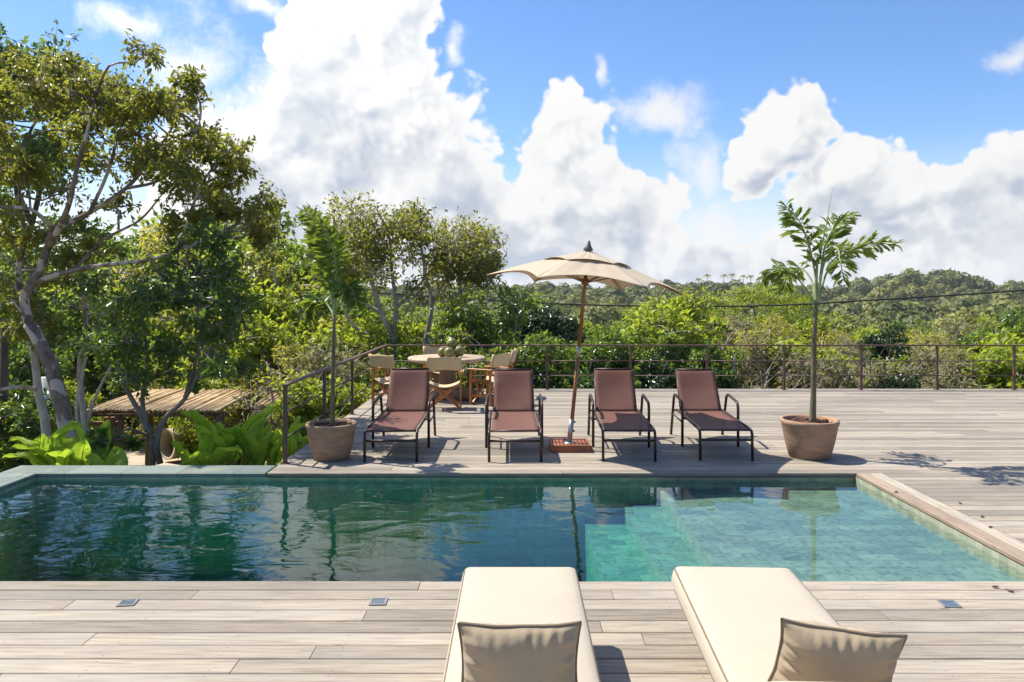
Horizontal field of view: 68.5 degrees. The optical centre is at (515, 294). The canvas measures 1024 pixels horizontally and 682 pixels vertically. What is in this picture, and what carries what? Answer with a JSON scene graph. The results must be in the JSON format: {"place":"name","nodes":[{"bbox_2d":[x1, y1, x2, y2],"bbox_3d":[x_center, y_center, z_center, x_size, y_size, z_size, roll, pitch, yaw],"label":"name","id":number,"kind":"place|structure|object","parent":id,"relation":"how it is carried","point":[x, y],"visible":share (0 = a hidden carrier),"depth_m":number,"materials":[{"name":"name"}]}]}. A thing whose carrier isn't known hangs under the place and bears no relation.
{"place":"outdoors","nodes":[
{"label":"outdoors","id":0,"kind":"place"},
{"bbox_2d":[109,444,241,464],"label":"path","id":1,"kind":"structure","parent":0,"point":[137,457],"depth_m":19.99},
{"bbox_2d":[160,427,190,459],"bbox_3d":[-8.900,3.880,19.600,0.800,0.800,0.440,0,0,35],"label":"concrete ring","id":2,"kind":"object","parent":1,"relation":"on","point":[168,450],"visible":0.59,"depth_m":19.57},
{"bbox_2d":[37,477,853,575],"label":"pool wall","id":3,"kind":"structure","parent":0,"point":[176,526],"depth_m":8.00,"materials":[{"name":"tile"}]},
{"bbox_2d":[0,389,1023,681],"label":"pool deck","id":4,"kind":"structure","parent":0,"point":[954,447],"depth_m":4.74,"materials":[{"name":"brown wood"}]},
{"bbox_2d":[305,419,356,461],"bbox_3d":[-2.140,1.694,8.720,0.584,0.410,0.587,0,0,0],"label":"terracotta pot","id":5,"kind":"object","parent":4,"relation":"on","point":[328,442],"visible":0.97,"depth_m":8.52,"materials":[{"name":"brown ceramic"}]},
{"bbox_2d":[295,202,369,425],"bbox_3d":[-2.190,0.233,8.700,0.729,2.674,1.461,0,0,-28],"label":"palm plant","id":6,"kind":"object","parent":5,"relation":"in","point":[322,240],"visible":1,"depth_m":8.51,"materials":[{"name":"plant"}]},
{"bbox_2d":[280,345,386,463],"bbox_3d":[-2.590,1.452,11.688,0.090,0.895,6.585,0,0,0],"label":"deck railing","id":7,"kind":"object","parent":4,"relation":"on","point":[286,436],"visible":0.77,"depth_m":9.90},
{"bbox_2d":[368,354,394,404],"bbox_3d":[-2.156,1.458,12.930,0.590,0.882,0.573,0,0,35],"label":"director chair","id":8,"kind":"object","parent":4,"relation":"on","point":[380,362],"visible":0.59,"depth_m":12.88,"materials":[{"name":"fabric"}]},
{"bbox_2d":[363,368,435,461],"bbox_3d":[-1.427,1.454,9.371,0.722,0.903,1.732,0,0,0],"label":"sling lounger","id":9,"kind":"object","parent":4,"relation":"on","point":[407,409],"visible":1,"depth_m":9.88,"materials":[{"name":"fabric"}]},
{"bbox_2d":[427,357,462,409],"bbox_3d":[-1.183,1.458,12.464,0.590,0.882,0.573,0,0,-4],"label":"director chair","id":10,"kind":"object","parent":4,"relation":"on","point":[444,363],"visible":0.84,"depth_m":12.27,"materials":[{"name":"beige wood"}]},
{"bbox_2d":[408,354,485,400],"bbox_3d":[-1.275,1.540,13.853,1.430,0.771,1.430,0,0,0],"label":"round table","id":11,"kind":"object","parent":4,"relation":"on","point":[446,377],"visible":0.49,"depth_m":13.63,"materials":[{"name":"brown wood"}]},
{"bbox_2d":[467,352,510,406],"bbox_3d":[-0.444,1.458,13.041,0.573,0.882,0.590,0,0,31],"label":"director chair","id":12,"kind":"object","parent":4,"relation":"on","point":[499,361],"visible":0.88,"depth_m":12.90,"materials":[{"name":"orange wood"}]},
{"bbox_2d":[485,369,542,461],"bbox_3d":[-0.024,1.460,9.379,0.722,0.891,1.748,0,0,-1],"label":"sling lounger","id":13,"kind":"object","parent":4,"relation":"on","point":[513,410],"visible":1,"depth_m":9.87,"materials":[{"name":"fabric"}]},
{"bbox_2d":[442,567,600,681],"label":"sunbed","id":14,"kind":"object","parent":4,"relation":"on","point":[519,595],"visible":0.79,"depth_m":3.62,"materials":[{"name":"beige fabric"}]},
{"bbox_2d":[457,621,581,681],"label":"pillow","id":15,"kind":"object","parent":14,"relation":"on","point":[502,652],"visible":1,"depth_m":2.65,"materials":[{"name":"beige fabric"}]},
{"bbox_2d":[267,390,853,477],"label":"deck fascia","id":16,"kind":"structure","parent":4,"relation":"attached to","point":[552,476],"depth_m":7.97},
{"bbox_2d":[487,241,683,452],"bbox_3d":[0.846,0.618,9.240,2.430,2.564,2.114,0,0,0],"label":"parasol","id":17,"kind":"object","parent":4,"relation":"on","point":[586,267],"visible":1,"depth_m":9.02,"materials":[{"name":"fabric"}]},
{"bbox_2d":[587,368,656,461],"bbox_3d":[1.306,1.457,9.395,0.722,0.896,1.741,0,0,1],"label":"sling lounger","id":18,"kind":"object","parent":4,"relation":"on","point":[615,409],"visible":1,"depth_m":9.89,"materials":[{"name":"fabric"}]},
{"bbox_2d":[385,345,1023,389],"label":"deck railing","id":19,"kind":"object","parent":4,"relation":"on","point":[936,360],"visible":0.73,"depth_m":14.93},
{"bbox_2d":[670,369,753,460],"bbox_3d":[2.424,1.464,9.444,0.722,0.883,1.759,0,0,2],"label":"sling lounger","id":20,"kind":"object","parent":4,"relation":"on","point":[697,397],"visible":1,"depth_m":9.93,"materials":[{"name":"fabric"}]},
{"bbox_2d":[671,566,839,681],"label":"sunbed","id":21,"kind":"object","parent":4,"relation":"on","point":[734,615],"visible":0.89,"depth_m":3.53,"materials":[{"name":"beige fabric"}]},
{"bbox_2d":[767,617,907,681],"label":"pillow","id":22,"kind":"object","parent":21,"relation":"on","point":[813,651],"visible":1,"depth_m":2.75,"materials":[{"name":"beige fabric"}]},
{"bbox_2d":[780,414,839,460],"bbox_3d":[3.435,1.679,8.800,0.654,0.440,0.659,0,0,0],"label":"terracotta pot","id":23,"kind":"object","parent":4,"relation":"on","point":[805,438],"visible":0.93,"depth_m":8.58,"materials":[{"name":"brown ceramic"}]},
{"bbox_2d":[753,188,906,421],"bbox_3d":[3.556,0.143,8.862,1.208,2.796,1.654,0,0,-18],"label":"palm plant","id":24,"kind":"object","parent":23,"relation":"in","point":[778,277],"visible":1,"depth_m":8.77,"materials":[{"name":"plant"}]},
{"bbox_2d":[857,473,1023,564],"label":"pool coping","id":25,"kind":"object","parent":4,"relation":"attached to","point":[991,541],"visible":1,"depth_m":6.34,"materials":[{"name":"stone"}]},
{"bbox_2d":[871,473,1023,550],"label":"pool coping","id":26,"kind":"object","parent":4,"relation":"attached to","point":[1018,544],"visible":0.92,"depth_m":6.51,"materials":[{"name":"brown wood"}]},
{"bbox_2d":[0,476,1023,581],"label":"pool wall","id":27,"kind":"structure","parent":0,"point":[18,532],"depth_m":7.47,"materials":[{"name":"green stone"}]},
{"bbox_2d":[0,0,1023,288],"label":"sky","id":28,"kind":"structure","parent":0,"point":[667,137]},
{"bbox_2d":[29,489,1013,582],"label":"pool floor","id":29,"kind":"structure","parent":0,"point":[828,534],"depth_m":6.64,"materials":[{"name":"tile"}]},
{"bbox_2d":[88,290,1023,464],"bbox_3d":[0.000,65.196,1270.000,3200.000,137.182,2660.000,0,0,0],"label":"ground","id":30,"kind":"structure","parent":0,"point":[942,299],"depth_m":359.89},
{"bbox_2d":[0,387,52,471],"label":"rounded tree","id":31,"kind":"object","parent":30,"relation":"on","point":[22,415],"visible":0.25,"depth_m":12.99,"materials":[{"name":"green plant"}]},
{"bbox_2d":[0,244,56,436],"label":"slender tree","id":32,"kind":"object","parent":30,"relation":"on","point":[36,389],"visible":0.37,"depth_m":11.95,"materials":[{"name":"grey plant"}]},
{"bbox_2d":[0,397,57,472],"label":"leafy tree","id":33,"kind":"object","parent":30,"relation":"on","point":[32,435],"visible":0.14,"depth_m":13.11,"materials":[{"name":"green plant"}]},
{"bbox_2d":[2,436,91,464],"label":"heliconia plant","id":34,"kind":"object","parent":30,"relation":"on","point":[79,451],"visible":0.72,"depth_m":8.96,"materials":[{"name":"green plant"}]},
{"bbox_2d":[8,341,102,459],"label":"rounded tree","id":35,"kind":"object","parent":30,"relation":"on","point":[15,394],"visible":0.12,"depth_m":14.79,"materials":[{"name":"green plant"}]},
{"bbox_2d":[28,420,89,464],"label":"heliconia plant","id":36,"kind":"object","parent":30,"relation":"on","point":[43,441],"visible":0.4,"depth_m":9.42,"materials":[{"name":"green plant"}]},
{"bbox_2d":[0,19,138,455],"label":"evergreen tree","id":37,"kind":"object","parent":30,"relation":"on","point":[50,147],"visible":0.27,"depth_m":13.54,"materials":[{"name":"green plant"}]},
{"bbox_2d":[0,258,144,399],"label":"leafy tree","id":38,"kind":"object","parent":30,"relation":"on","point":[90,359],"visible":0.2,"depth_m":23.29,"materials":[{"name":"green plant"}]},
{"bbox_2d":[45,419,110,464],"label":"heliconia plant","id":39,"kind":"object","parent":30,"relation":"on","point":[100,452],"visible":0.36,"depth_m":9.31,"materials":[{"name":"green plant"}]},
{"bbox_2d":[20,257,146,432],"bbox_3d":[-7.205,1.827,12.626,1.883,4.947,2.304,0,0,0],"label":"slender tree","id":40,"kind":"object","parent":30,"relation":"on","point":[84,290],"visible":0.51,"depth_m":12.37,"materials":[{"name":"green plant"}]},
{"bbox_2d":[39,279,162,429],"bbox_3d":[-14.253,2.440,25.906,5.420,6.092,5.896,0,0,2],"label":"lime bush","id":41,"kind":"object","parent":30,"relation":"on","point":[125,318],"visible":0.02,"depth_m":25.63,"materials":[{"name":"green plant"}]},
{"bbox_2d":[86,446,127,464],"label":"heliconia plant","id":42,"kind":"object","parent":30,"relation":"on","point":[117,455],"visible":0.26,"depth_m":9.11,"materials":[{"name":"green plant"}]},
{"bbox_2d":[76,357,174,444],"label":"leafy tree","id":43,"kind":"object","parent":30,"relation":"on","point":[115,388],"visible":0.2,"depth_m":22.58,"materials":[{"name":"green plant"}]},
{"bbox_2d":[95,216,169,291],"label":"leafy tree","id":44,"kind":"object","parent":30,"relation":"on","point":[135,231],"visible":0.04,"depth_m":33.40,"materials":[{"name":"green plant"}]},
{"bbox_2d":[61,195,224,386],"bbox_3d":[-14.055,1.071,29.822,9.925,10.008,8.387,0,0,-5],"label":"feathery shrub","id":45,"kind":"object","parent":30,"relation":"on","point":[154,241],"visible":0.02,"depth_m":29.55,"materials":[{"name":"green plant"}]},
{"bbox_2d":[0,28,289,438],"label":"spreading tree","id":46,"kind":"object","parent":30,"relation":"on","point":[139,107],"visible":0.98,"depth_m":10.84,"materials":[{"name":"green plant"}]},
{"bbox_2d":[59,215,266,464],"bbox_3d":[-4.481,1.626,9.940,2.338,5.350,2.466,0,0,0],"label":"tree","id":47,"kind":"object","parent":30,"relation":"on","point":[111,344],"visible":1,"depth_m":9.81,"materials":[{"name":"green plant"}]},
{"bbox_2d":[87,388,260,464],"bbox_3d":[-7.200,3.328,16.097,2.800,2.348,2.358,0,0,0],"label":"reed shelter","id":48,"kind":"object","parent":30,"relation":"on","point":[205,403],"visible":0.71,"depth_m":15.49,"materials":[{"name":"wicker"}]},
{"bbox_2d":[162,354,217,459],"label":"lime bush","id":49,"kind":"object","parent":30,"relation":"on","point":[186,423],"visible":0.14,"depth_m":19.35,"materials":[{"name":"green plant"}]},
{"bbox_2d":[170,430,242,464],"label":"heliconia plant","id":50,"kind":"object","parent":30,"relation":"on","point":[203,454],"visible":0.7,"depth_m":9.12,"materials":[{"name":"green plant"}]},
{"bbox_2d":[140,237,274,388],"bbox_3d":[-9.448,1.637,23.951,4.347,7.209,5.220,0,0,33],"label":"leafy tree","id":51,"kind":"object","parent":30,"relation":"on","point":[160,329],"visible":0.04,"depth_m":22.98,"materials":[{"name":"green plant"}]},
{"bbox_2d":[180,409,261,464],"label":"heliconia plant","id":52,"kind":"object","parent":30,"relation":"on","point":[229,439],"visible":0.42,"depth_m":9.44,"materials":[{"name":"green plant"}]},
{"bbox_2d":[193,405,280,464],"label":"heliconia plant","id":53,"kind":"object","parent":30,"relation":"on","point":[265,413],"visible":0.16,"depth_m":10.40,"materials":[{"name":"green plant"}]},
{"bbox_2d":[149,207,334,279],"bbox_3d":[-11.257,1.156,33.134,6.683,10.125,8.024,0,0,41],"label":"leafy tree","id":54,"kind":"object","parent":30,"relation":"on","point":[288,222],"visible":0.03,"depth_m":32.09,"materials":[{"name":"green plant"}]},
{"bbox_2d":[99,276,1023,306],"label":"overhead cable","id":55,"kind":"object","parent":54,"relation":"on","point":[742,305],"visible":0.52,"depth_m":29.98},
{"bbox_2d":[174,272,329,462],"bbox_3d":[-6.473,2.057,19.379,4.430,5.500,3.791,0,0,4],"label":"lime bush","id":56,"kind":"object","parent":30,"relation":"on","point":[268,303],"visible":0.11,"depth_m":19.16,"materials":[{"name":"green plant"}]},
{"bbox_2d":[195,419,311,464],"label":"heliconia plant","id":57,"kind":"object","parent":30,"relation":"on","point":[252,444],"visible":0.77,"depth_m":9.44,"materials":[{"name":"green plant"}]},
{"bbox_2d":[221,348,287,462],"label":"feathery shrub","id":58,"kind":"object","parent":30,"relation":"on","point":[239,410],"visible":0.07,"depth_m":16.87,"materials":[{"name":"green plant"}]},
{"bbox_2d":[150,236,383,383],"bbox_3d":[-7.798,1.646,22.624,5.946,6.830,6.140,0,0,35],"label":"olive leaved tree","id":59,"kind":"object","parent":30,"relation":"on","point":[265,269],"visible":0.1,"depth_m":21.40,"materials":[{"name":"green plant"}]},
{"bbox_2d":[210,310,329,427],"bbox_3d":[-5.645,2.431,17.881,3.361,4.330,2.876,0,0,18],"label":"lime bush","id":60,"kind":"object","parent":30,"relation":"on","point":[252,348],"visible":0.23,"depth_m":17.51,"materials":[{"name":"green plant"}]},
{"bbox_2d":[228,329,322,464],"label":"feathery shrub","id":61,"kind":"object","parent":30,"relation":"on","point":[290,361],"visible":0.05,"depth_m":16.85,"materials":[{"name":"green plant"}]},
{"bbox_2d":[215,237,338,313],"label":"leafy tree","id":62,"kind":"object","parent":30,"relation":"on","point":[285,264],"visible":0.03,"depth_m":23.41,"materials":[{"name":"green plant"}]},
{"bbox_2d":[263,416,308,464],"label":"heliconia plant","id":63,"kind":"object","parent":30,"relation":"on","point":[296,442],"visible":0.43,"depth_m":10.34,"materials":[{"name":"green plant"}]},
{"bbox_2d":[214,335,370,464],"bbox_3d":[-4.564,2.694,16.366,3.748,3.897,4.598,0,0,-28],"label":"dry shrub","id":64,"kind":"object","parent":30,"relation":"on","point":[318,363],"visible":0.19,"depth_m":15.96,"materials":[{"name":"green plant"}]},
{"bbox_2d":[237,316,375,418],"bbox_3d":[-4.978,2.608,18.525,3.894,4.114,3.580,0,0,21],"label":"lime bush","id":65,"kind":"object","parent":30,"relation":"on","point":[350,340],"visible":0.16,"depth_m":18.17,"materials":[{"name":"green plant"}]},
{"bbox_2d":[259,367,354,466],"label":"lime bush","id":66,"kind":"object","parent":30,"relation":"on","point":[311,389],"visible":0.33,"depth_m":14.32,"materials":[{"name":"green plant"}]},
{"bbox_2d":[305,381,379,427],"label":"lime bush","id":67,"kind":"object","parent":30,"relation":"on","point":[364,396],"visible":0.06,"depth_m":15.03,"materials":[{"name":"green plant"}]},
{"bbox_2d":[276,284,411,359],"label":"leafy tree","id":68,"kind":"object","parent":30,"relation":"on","point":[354,313],"visible":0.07,"depth_m":20.80,"materials":[{"name":"green plant"}]},
{"bbox_2d":[306,188,446,366],"bbox_3d":[-3.452,1.002,18.975,3.578,7.396,4.277,0,0,0],"label":"spreading tree","id":69,"kind":"object","parent":30,"relation":"on","point":[407,224],"visible":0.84,"depth_m":18.88,"materials":[{"name":"green plant"}]},
{"bbox_2d":[339,310,422,376],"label":"lime bush","id":70,"kind":"object","parent":30,"relation":"on","point":[375,331],"visible":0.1,"depth_m":19.53,"materials":[{"name":"green plant"}]},
{"bbox_2d":[386,316,444,364],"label":"lime bush","id":71,"kind":"object","parent":30,"relation":"on","point":[411,331],"visible":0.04,"depth_m":23.09,"materials":[{"name":"green plant"}]},
{"bbox_2d":[408,206,509,353],"bbox_3d":[-1.542,1.212,19.876,2.786,6.975,4.676,0,0,0],"label":"spreading tree","id":72,"kind":"object","parent":30,"relation":"on","point":[478,263],"visible":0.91,"depth_m":19.41,"materials":[{"name":"green plant"}]},
{"bbox_2d":[421,326,528,388],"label":"olive leaved tree","id":73,"kind":"object","parent":30,"relation":"on","point":[465,341],"visible":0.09,"depth_m":16.99,"materials":[{"name":"green plant"}]},
{"bbox_2d":[424,280,571,387],"bbox_3d":[-0.777,2.135,18.334,3.521,4.985,4.228,0,0,-31],"label":"leafy tree","id":74,"kind":"object","parent":30,"relation":"on","point":[470,321],"visible":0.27,"depth_m":18.16,"materials":[{"name":"green plant"}]},
{"bbox_2d":[1,267,1023,334],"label":"forest","id":75,"kind":"object","parent":30,"relation":"on","point":[903,285],"visible":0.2,"depth_m":315.98,"materials":[{"name":"green plant"}]},
{"bbox_2d":[459,326,574,388],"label":"leafy tree","id":76,"kind":"object","parent":30,"relation":"on","point":[539,349],"visible":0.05,"depth_m":17.14,"materials":[{"name":"green plant"}]},
{"bbox_2d":[481,335,583,388],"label":"leafy tree","id":77,"kind":"object","parent":30,"relation":"on","point":[554,357],"visible":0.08,"depth_m":16.96,"materials":[{"name":"green plant"}]},
{"bbox_2d":[493,290,605,351],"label":"dense tree","id":78,"kind":"object","parent":30,"relation":"on","point":[544,318],"visible":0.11,"depth_m":23.66,"materials":[{"name":"green plant"}]},
{"bbox_2d":[520,314,591,354],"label":"dense tree","id":79,"kind":"object","parent":30,"relation":"on","point":[566,337],"visible":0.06,"depth_m":23.40,"materials":[{"name":"green plant"}]},
{"bbox_2d":[539,337,643,388],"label":"rounded tree","id":80,"kind":"object","parent":30,"relation":"on","point":[585,382],"visible":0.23,"depth_m":17.00,"materials":[{"name":"green plant"}]},
{"bbox_2d":[569,327,679,388],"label":"leafy tree","id":81,"kind":"object","parent":30,"relation":"on","point":[617,338],"visible":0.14,"depth_m":17.18,"materials":[{"name":"green plant"}]},
{"bbox_2d":[606,343,686,388],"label":"dense tree","id":82,"kind":"object","parent":30,"relation":"on","point":[657,382],"visible":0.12,"depth_m":17.00,"materials":[{"name":"green plant"}]},
{"bbox_2d":[611,284,728,366],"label":"lime bush","id":83,"kind":"object","parent":30,"relation":"on","point":[678,301],"visible":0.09,"depth_m":24.82,"materials":[{"name":"green plant"}]},
{"bbox_2d":[621,301,749,388],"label":"lime bush","id":84,"kind":"object","parent":30,"relation":"on","point":[681,327],"visible":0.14,"depth_m":19.09,"materials":[{"name":"green plant"}]},
{"bbox_2d":[625,325,746,386],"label":"leafy tree","id":85,"kind":"object","parent":30,"relation":"on","point":[642,339],"visible":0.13,"depth_m":18.35,"materials":[{"name":"green plant"}]},
{"bbox_2d":[671,336,747,388],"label":"rounded tree","id":86,"kind":"object","parent":30,"relation":"on","point":[719,367],"visible":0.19,"depth_m":17.34,"materials":[{"name":"green plant"}]},
{"bbox_2d":[720,304,775,383],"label":"dry shrub","id":87,"kind":"object","parent":30,"relation":"on","point":[743,323],"visible":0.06,"depth_m":27.33,"materials":[{"name":"green plant"}]},
{"bbox_2d":[717,322,791,388],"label":"dry shrub","id":88,"kind":"object","parent":30,"relation":"on","point":[751,365],"visible":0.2,"depth_m":17.91,"materials":[{"name":"green plant"}]},
{"bbox_2d":[705,282,828,344],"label":"flat topped tree","id":89,"kind":"object","parent":30,"relation":"on","point":[767,299],"visible":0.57,"depth_m":33.42,"materials":[{"name":"green plant"}]},
{"bbox_2d":[727,314,821,388],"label":"feathery shrub","id":90,"kind":"object","parent":30,"relation":"on","point":[756,381],"visible":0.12,"depth_m":18.04,"materials":[{"name":"green plant"}]},
{"bbox_2d":[759,303,809,374],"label":"feathery shrub","id":91,"kind":"object","parent":30,"relation":"on","point":[771,320],"visible":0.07,"depth_m":28.86,"materials":[{"name":"green plant"}]},
{"bbox_2d":[737,340,848,388],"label":"dry shrub","id":92,"kind":"object","parent":30,"relation":"on","point":[799,367],"visible":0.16,"depth_m":17.16,"materials":[{"name":"green plant"}]},
{"bbox_2d":[762,310,856,359],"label":"lime bush","id":93,"kind":"object","parent":30,"relation":"on","point":[809,325],"visible":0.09,"depth_m":29.64,"materials":[{"name":"green plant"}]},
{"bbox_2d":[747,332,877,388],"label":"lime bush","id":94,"kind":"object","parent":30,"relation":"on","point":[820,353],"visible":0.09,"depth_m":18.30,"materials":[{"name":"green plant"}]},
{"bbox_2d":[803,327,872,377],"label":"dry shrub","id":95,"kind":"object","parent":30,"relation":"on","point":[845,342],"visible":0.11,"depth_m":26.37,"materials":[{"name":"green plant"}]},
{"bbox_2d":[804,349,887,388],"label":"dry shrub","id":96,"kind":"object","parent":30,"relation":"on","point":[839,384],"visible":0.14,"depth_m":17.02,"materials":[{"name":"green plant"}]},
{"bbox_2d":[846,319,922,379],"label":"dense tree","id":97,"kind":"object","parent":30,"relation":"on","point":[888,337],"visible":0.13,"depth_m":22.44,"materials":[{"name":"green plant"}]},
{"bbox_2d":[853,367,923,388],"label":"dense tree","id":98,"kind":"object","parent":30,"relation":"on","point":[891,380],"visible":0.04,"depth_m":16.70,"materials":[{"name":"green plant"}]},
{"bbox_2d":[850,317,976,388],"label":"feathery shrub","id":99,"kind":"object","parent":30,"relation":"on","point":[924,338],"visible":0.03,"depth_m":19.06,"materials":[{"name":"green plant"}]},
{"bbox_2d":[847,331,982,388],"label":"dry shrub","id":100,"kind":"object","parent":30,"relation":"on","point":[927,356],"visible":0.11,"depth_m":17.54,"materials":[{"name":"green plant"}]},
{"bbox_2d":[912,308,992,351],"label":"dry shrub","id":101,"kind":"object","parent":30,"relation":"on","point":[954,329],"visible":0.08,"depth_m":29.75,"materials":[{"name":"green plant"}]},
{"bbox_2d":[914,341,1001,388],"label":"dry shrub","id":102,"kind":"object","parent":30,"relation":"on","point":[953,369],"visible":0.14,"depth_m":16.77,"materials":[{"name":"green plant"}]},
{"bbox_2d":[918,336,1023,388],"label":"lime bush","id":103,"kind":"object","parent":30,"relation":"on","point":[995,353],"visible":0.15,"depth_m":16.79,"materials":[{"name":"green plant"}]},
{"bbox_2d":[946,304,1023,354],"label":"rounded tree","id":104,"kind":"object","parent":30,"relation":"on","point":[1012,317],"visible":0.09,"depth_m":25.74,"materials":[{"name":"green plant"}]},
{"bbox_2d":[956,319,1023,356],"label":"leafy tree","id":105,"kind":"object","parent":30,"relation":"on","point":[972,339],"visible":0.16,"depth_m":24.91,"materials":[{"name":"green plant"}]},
{"bbox_2d":[976,355,1023,388],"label":"lime bush","id":106,"kind":"object","parent":30,"relation":"on","point":[1007,381],"visible":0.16,"depth_m":16.50,"materials":[{"name":"green plant"}]},
{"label":"pool outer wall","id":107,"kind":"structure","parent":0,"visible":0},
{"bbox_2d":[1,465,275,476],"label":"stone coping","id":108,"kind":"object","parent":107,"relation":"on","point":[151,470],"visible":0.83,"depth_m":8.10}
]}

